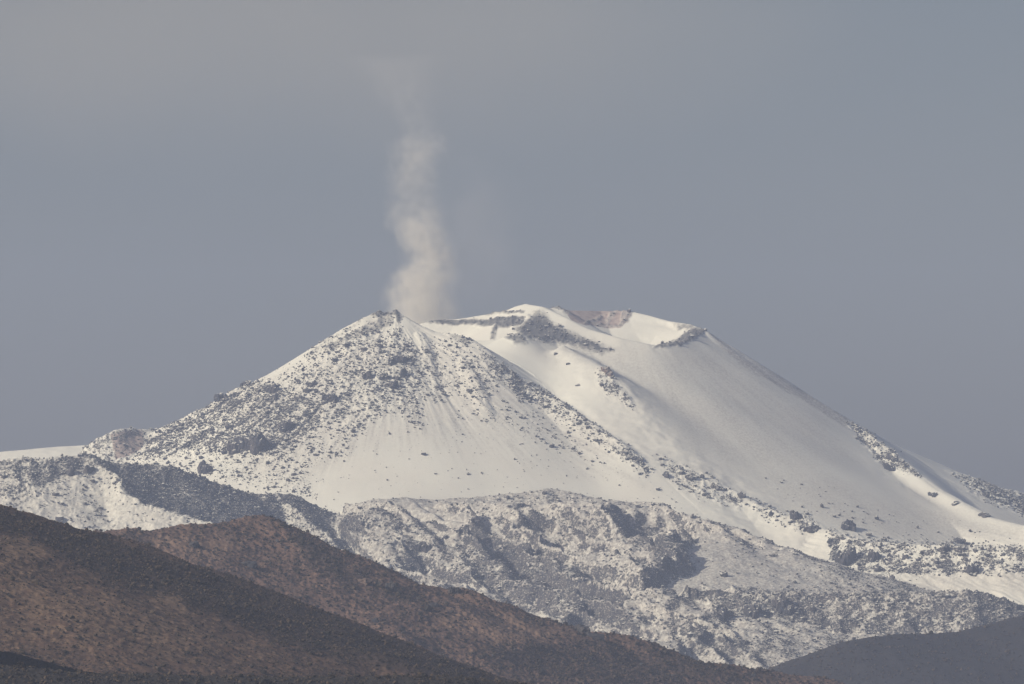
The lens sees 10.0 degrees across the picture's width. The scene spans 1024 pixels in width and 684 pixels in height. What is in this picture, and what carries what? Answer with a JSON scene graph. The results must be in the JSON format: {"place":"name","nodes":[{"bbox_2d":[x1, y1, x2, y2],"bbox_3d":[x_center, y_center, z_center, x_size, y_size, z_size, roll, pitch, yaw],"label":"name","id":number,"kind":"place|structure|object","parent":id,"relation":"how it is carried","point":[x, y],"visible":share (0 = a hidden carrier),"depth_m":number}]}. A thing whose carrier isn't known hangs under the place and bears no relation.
{"place":"outdoors","nodes":[
{"label":"outdoors","id":0,"kind":"place"},
{"bbox_2d":[81,428,154,463],"bbox_3d":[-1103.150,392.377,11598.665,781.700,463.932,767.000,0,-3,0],"label":"rocky knoll hill","id":1,"kind":"structure","parent":0,"point":[106,440],"depth_m":11772.10},
{"bbox_2d":[0,452,380,564],"bbox_3d":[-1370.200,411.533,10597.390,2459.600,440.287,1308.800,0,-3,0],"label":"snowy shoulder hill","id":2,"kind":"structure","parent":0,"point":[115,515],"depth_m":10741.24},
{"bbox_2d":[65,466,74,475],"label":"rock outcrop","id":3,"kind":"object","parent":2,"relation":"on","point":[69,471],"visible":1,"depth_m":10743.47},
{"bbox_2d":[83,465,95,472],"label":"rock outcrop","id":4,"kind":"object","parent":2,"relation":"on","point":[89,469],"visible":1,"depth_m":10767.35},
{"bbox_2d":[0,666,518,683],"bbox_3d":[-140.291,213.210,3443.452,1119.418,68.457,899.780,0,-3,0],"label":"shaded hill","id":5,"kind":"structure","parent":0,"point":[213,679],"depth_m":3496.39},
{"bbox_2d":[0,504,532,683],"bbox_3d":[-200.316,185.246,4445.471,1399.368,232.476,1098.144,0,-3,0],"label":"steppe hill","id":6,"kind":"structure","parent":0,"point":[21,592],"depth_m":4151.43},
{"bbox_2d":[0,504,533,683],"bbox_3d":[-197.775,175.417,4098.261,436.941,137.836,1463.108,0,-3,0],"label":"undergrowth","id":7,"kind":"object","parent":6,"relation":"on","point":[264,680],"visible":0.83,"depth_m":4250.49},
{"bbox_2d":[127,311,702,516],"bbox_3d":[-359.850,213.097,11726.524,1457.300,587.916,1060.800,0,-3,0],"label":"rocky cone mountain","id":8,"kind":"structure","parent":0,"point":[433,439],"depth_m":11550.04},
{"bbox_2d":[197,460,213,473],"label":"rock outcrop","id":9,"kind":"object","parent":8,"relation":"on","point":[203,467],"visible":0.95,"depth_m":11470.21},
{"bbox_2d":[214,393,223,401],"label":"rock outcrop","id":10,"kind":"object","parent":8,"relation":"on","point":[218,397],"visible":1,"depth_m":11866.30},
{"bbox_2d":[226,436,243,455],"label":"rock outcrop","id":11,"kind":"object","parent":8,"relation":"on","point":[237,444],"visible":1,"depth_m":11531.41},
{"bbox_2d":[242,380,250,385],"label":"rock outcrop","id":12,"kind":"object","parent":8,"relation":"on","point":[247,382],"visible":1,"depth_m":11895.28},
{"bbox_2d":[242,431,269,454],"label":"rock outcrop","id":13,"kind":"object","parent":8,"relation":"on","point":[254,444],"visible":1,"depth_m":11514.83},
{"bbox_2d":[265,383,278,393],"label":"rock outcrop","id":14,"kind":"object","parent":8,"relation":"on","point":[273,388],"visible":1,"depth_m":11783.11},
{"bbox_2d":[279,418,293,432],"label":"rock outcrop","id":15,"kind":"object","parent":8,"relation":"on","point":[285,426],"visible":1,"depth_m":11584.29},
{"bbox_2d":[305,379,315,386],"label":"boulder","id":16,"kind":"object","parent":8,"relation":"on","point":[312,382],"visible":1,"depth_m":11764.10},
{"bbox_2d":[321,392,336,402],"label":"rock outcrop","id":17,"kind":"object","parent":8,"relation":"on","point":[331,397],"visible":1,"depth_m":11679.89},
{"bbox_2d":[361,370,371,379],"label":"rock outcrop","id":18,"kind":"object","parent":8,"relation":"on","point":[367,374],"visible":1,"depth_m":11760.97},
{"bbox_2d":[378,372,389,379],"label":"rock outcrop","id":19,"kind":"object","parent":8,"relation":"on","point":[382,376],"visible":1,"depth_m":11755.23},
{"bbox_2d":[389,380,398,388],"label":"rock outcrop","id":20,"kind":"object","parent":8,"relation":"on","point":[394,384],"visible":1,"depth_m":11719.93},
{"bbox_2d":[388,354,408,365],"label":"rock outcrop","id":21,"kind":"object","parent":8,"relation":"on","point":[396,359],"visible":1,"depth_m":11816.82},
{"bbox_2d":[400,368,406,377],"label":"rock outcrop","id":22,"kind":"object","parent":8,"relation":"on","point":[403,373],"visible":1,"depth_m":11768.18},
{"bbox_2d":[132,309,675,506],"bbox_3d":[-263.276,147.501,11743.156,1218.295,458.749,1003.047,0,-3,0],"label":"rubble","id":23,"kind":"object","parent":8,"relation":"on","point":[228,426],"visible":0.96,"depth_m":11706.78},
{"bbox_2d":[662,471,668,477],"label":"rock outcrop","id":24,"kind":"object","parent":8,"relation":"on","point":[665,474],"visible":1,"depth_m":11443.18},
{"bbox_2d":[95,515,845,683],"bbox_3d":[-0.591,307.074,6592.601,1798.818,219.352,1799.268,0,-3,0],"label":"brown hill","id":25,"kind":"structure","parent":0,"point":[207,542],"depth_m":6342.66},
{"bbox_2d":[189,541,199,547],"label":"rock outcrop","id":26,"kind":"object","parent":25,"relation":"on","point":[195,544],"visible":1,"depth_m":6301.09},
{"bbox_2d":[241,560,257,568],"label":"boulder","id":27,"kind":"object","parent":25,"relation":"on","point":[252,564],"visible":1,"depth_m":6298.06},
{"bbox_2d":[357,578,373,585],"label":"boulder","id":28,"kind":"object","parent":25,"relation":"on","point":[365,581],"visible":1,"depth_m":6349.10},
{"bbox_2d":[371,618,378,622],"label":"boulder","id":29,"kind":"object","parent":25,"relation":"on","point":[375,620],"visible":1,"depth_m":6212.94},
{"bbox_2d":[385,580,396,591],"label":"rock outcrop","id":30,"kind":"object","parent":25,"relation":"on","point":[391,585],"visible":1,"depth_m":6359.68},
{"bbox_2d":[448,587,460,593],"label":"rock outcrop","id":31,"kind":"object","parent":25,"relation":"on","point":[452,590],"visible":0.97,"depth_m":6530.56},
{"bbox_2d":[93,514,842,683],"bbox_3d":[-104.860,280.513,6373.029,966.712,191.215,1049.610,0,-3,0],"label":"undergrowth","id":32,"kind":"object","parent":25,"relation":"on","point":[398,594],"visible":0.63,"depth_m":6360.99},
{"bbox_2d":[574,624,590,632],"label":"boulder","id":33,"kind":"object","parent":25,"relation":"on","point":[581,628],"visible":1,"depth_m":6561.30},
{"bbox_2d":[583,632,604,640],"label":"boulder","id":34,"kind":"object","parent":25,"relation":"on","point":[600,637],"visible":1,"depth_m":6553.35},
{"bbox_2d":[0,445,1023,500],"bbox_3d":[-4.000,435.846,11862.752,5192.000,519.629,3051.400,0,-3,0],"label":"snowfield hill","id":35,"kind":"structure","parent":0,"point":[41,453],"depth_m":12469.15},
{"bbox_2d":[0,0,1023,492],"label":"sky","id":36,"kind":"structure","parent":0,"point":[196,196]},
{"bbox_2d":[336,488,936,668],"bbox_3d":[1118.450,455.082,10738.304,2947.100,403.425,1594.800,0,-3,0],"label":"lava hummock hill","id":37,"kind":"structure","parent":0,"point":[709,566],"depth_m":10823.68},
{"bbox_2d":[414,541,431,552],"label":"rock outcrop","id":38,"kind":"object","parent":37,"relation":"on","point":[423,546],"visible":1,"depth_m":10861.14},
{"bbox_2d":[0,452,1023,668],"bbox_3d":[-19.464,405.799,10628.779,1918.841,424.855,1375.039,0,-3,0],"label":"rubble","id":39,"kind":"object","parent":37,"relation":"on","point":[479,581],"visible":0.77,"depth_m":10755.50},
{"bbox_2d":[656,554,675,569],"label":"rock outcrop","id":40,"kind":"object","parent":37,"relation":"on","point":[663,561],"visible":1,"depth_m":10732.34},
{"bbox_2d":[720,571,728,576],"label":"boulder","id":41,"kind":"object","parent":37,"relation":"on","point":[724,574],"visible":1,"depth_m":10744.88},
{"bbox_2d":[718,607,733,618],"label":"rock outcrop","id":42,"kind":"object","parent":37,"relation":"on","point":[724,612],"visible":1,"depth_m":10396.11},
{"bbox_2d":[419,304,1023,604],"bbox_3d":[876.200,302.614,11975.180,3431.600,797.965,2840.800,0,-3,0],"label":"crater cone mountain","id":43,"kind":"structure","parent":0,"point":[727,416],"depth_m":11763.59},
{"bbox_2d":[81,305,1023,580],"bbox_3d":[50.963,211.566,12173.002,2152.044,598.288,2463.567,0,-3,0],"label":"rubble","id":44,"kind":"object","parent":43,"relation":"on","point":[869,535],"visible":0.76,"depth_m":11453.09},
{"bbox_2d":[601,366,613,375],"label":"rock outcrop","id":45,"kind":"object","parent":43,"relation":"on","point":[606,370],"visible":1,"depth_m":11841.06},
{"bbox_2d":[685,474,695,479],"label":"boulder","id":46,"kind":"object","parent":43,"relation":"on","point":[689,476],"visible":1,"depth_m":11449.18},
{"bbox_2d":[710,483,722,490],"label":"rock outcrop","id":47,"kind":"object","parent":43,"relation":"on","point":[716,487],"visible":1,"depth_m":11427.77},
{"bbox_2d":[737,491,745,498],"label":"rock outcrop","id":48,"kind":"object","parent":43,"relation":"on","point":[741,494],"visible":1,"depth_m":11406.78},
{"bbox_2d":[789,510,802,519],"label":"rock outcrop","id":49,"kind":"object","parent":43,"relation":"on","point":[794,515],"visible":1,"depth_m":11307.52},
{"bbox_2d":[803,525,820,532],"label":"boulder","id":50,"kind":"object","parent":43,"relation":"on","point":[811,529],"visible":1,"depth_m":11253.25},
{"bbox_2d":[835,546,856,565],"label":"rock outcrop","id":51,"kind":"object","parent":43,"relation":"on","point":[847,557],"visible":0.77,"depth_m":11092.06},
{"bbox_2d":[841,519,855,531],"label":"rock outcrop","id":52,"kind":"object","parent":43,"relation":"on","point":[848,525],"visible":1,"depth_m":11387.41},
{"bbox_2d":[867,549,879,562],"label":"rock outcrop","id":53,"kind":"object","parent":43,"relation":"on","point":[872,556],"visible":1,"depth_m":11076.42},
{"bbox_2d":[874,564,882,571],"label":"rock outcrop","id":54,"kind":"object","parent":43,"relation":"on","point":[877,568],"visible":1,"depth_m":11038.32},
{"bbox_2d":[883,462,893,470],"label":"rock outcrop","id":55,"kind":"object","parent":43,"relation":"on","point":[886,466],"visible":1,"depth_m":11894.03},
{"bbox_2d":[886,453,898,461],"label":"rock outcrop","id":56,"kind":"object","parent":43,"relation":"on","point":[891,457],"visible":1,"depth_m":11939.19},
{"bbox_2d":[928,492,937,496],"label":"rock outcrop","id":57,"kind":"object","parent":43,"relation":"on","point":[934,494],"visible":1,"depth_m":11755.44},
{"bbox_2d":[940,544,949,554],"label":"rock outcrop","id":58,"kind":"object","parent":43,"relation":"on","point":[945,548],"visible":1,"depth_m":11055.94},
{"bbox_2d":[953,537,965,544],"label":"rock outcrop","id":59,"kind":"object","parent":43,"relation":"on","point":[960,540],"visible":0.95,"depth_m":11502.33},
{"bbox_2d":[963,563,978,573],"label":"rock outcrop","id":60,"kind":"object","parent":43,"relation":"on","point":[972,568],"visible":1,"depth_m":10970.18},
{"bbox_2d":[978,512,990,517],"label":"boulder","id":61,"kind":"object","parent":43,"relation":"on","point":[983,514],"visible":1,"depth_m":11608.38},
{"bbox_2d":[682,585,1023,634],"bbox_3d":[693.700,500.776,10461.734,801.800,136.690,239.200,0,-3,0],"label":"mountain slope","id":62,"kind":"structure","parent":0,"point":[945,607],"depth_m":10462.07},
{"bbox_2d":[743,603,762,618],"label":"rock outcrop","id":63,"kind":"object","parent":62,"relation":"on","point":[753,610],"visible":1,"depth_m":10447.85},
{"bbox_2d":[772,593,793,614],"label":"rock outcrop","id":64,"kind":"object","parent":62,"relation":"on","point":[782,604],"visible":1,"depth_m":10468.37},
{"bbox_2d":[767,615,1023,683],"bbox_3d":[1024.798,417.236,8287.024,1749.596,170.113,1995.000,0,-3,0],"label":"dark hill","id":65,"kind":"structure","parent":0,"point":[879,660],"depth_m":8128.58},
{"bbox_2d":[769,617,1023,683],"bbox_3d":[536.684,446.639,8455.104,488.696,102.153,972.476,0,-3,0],"label":"undergrowth","id":66,"kind":"object","parent":65,"relation":"on","point":[931,632],"visible":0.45,"depth_m":8137.70}
]}

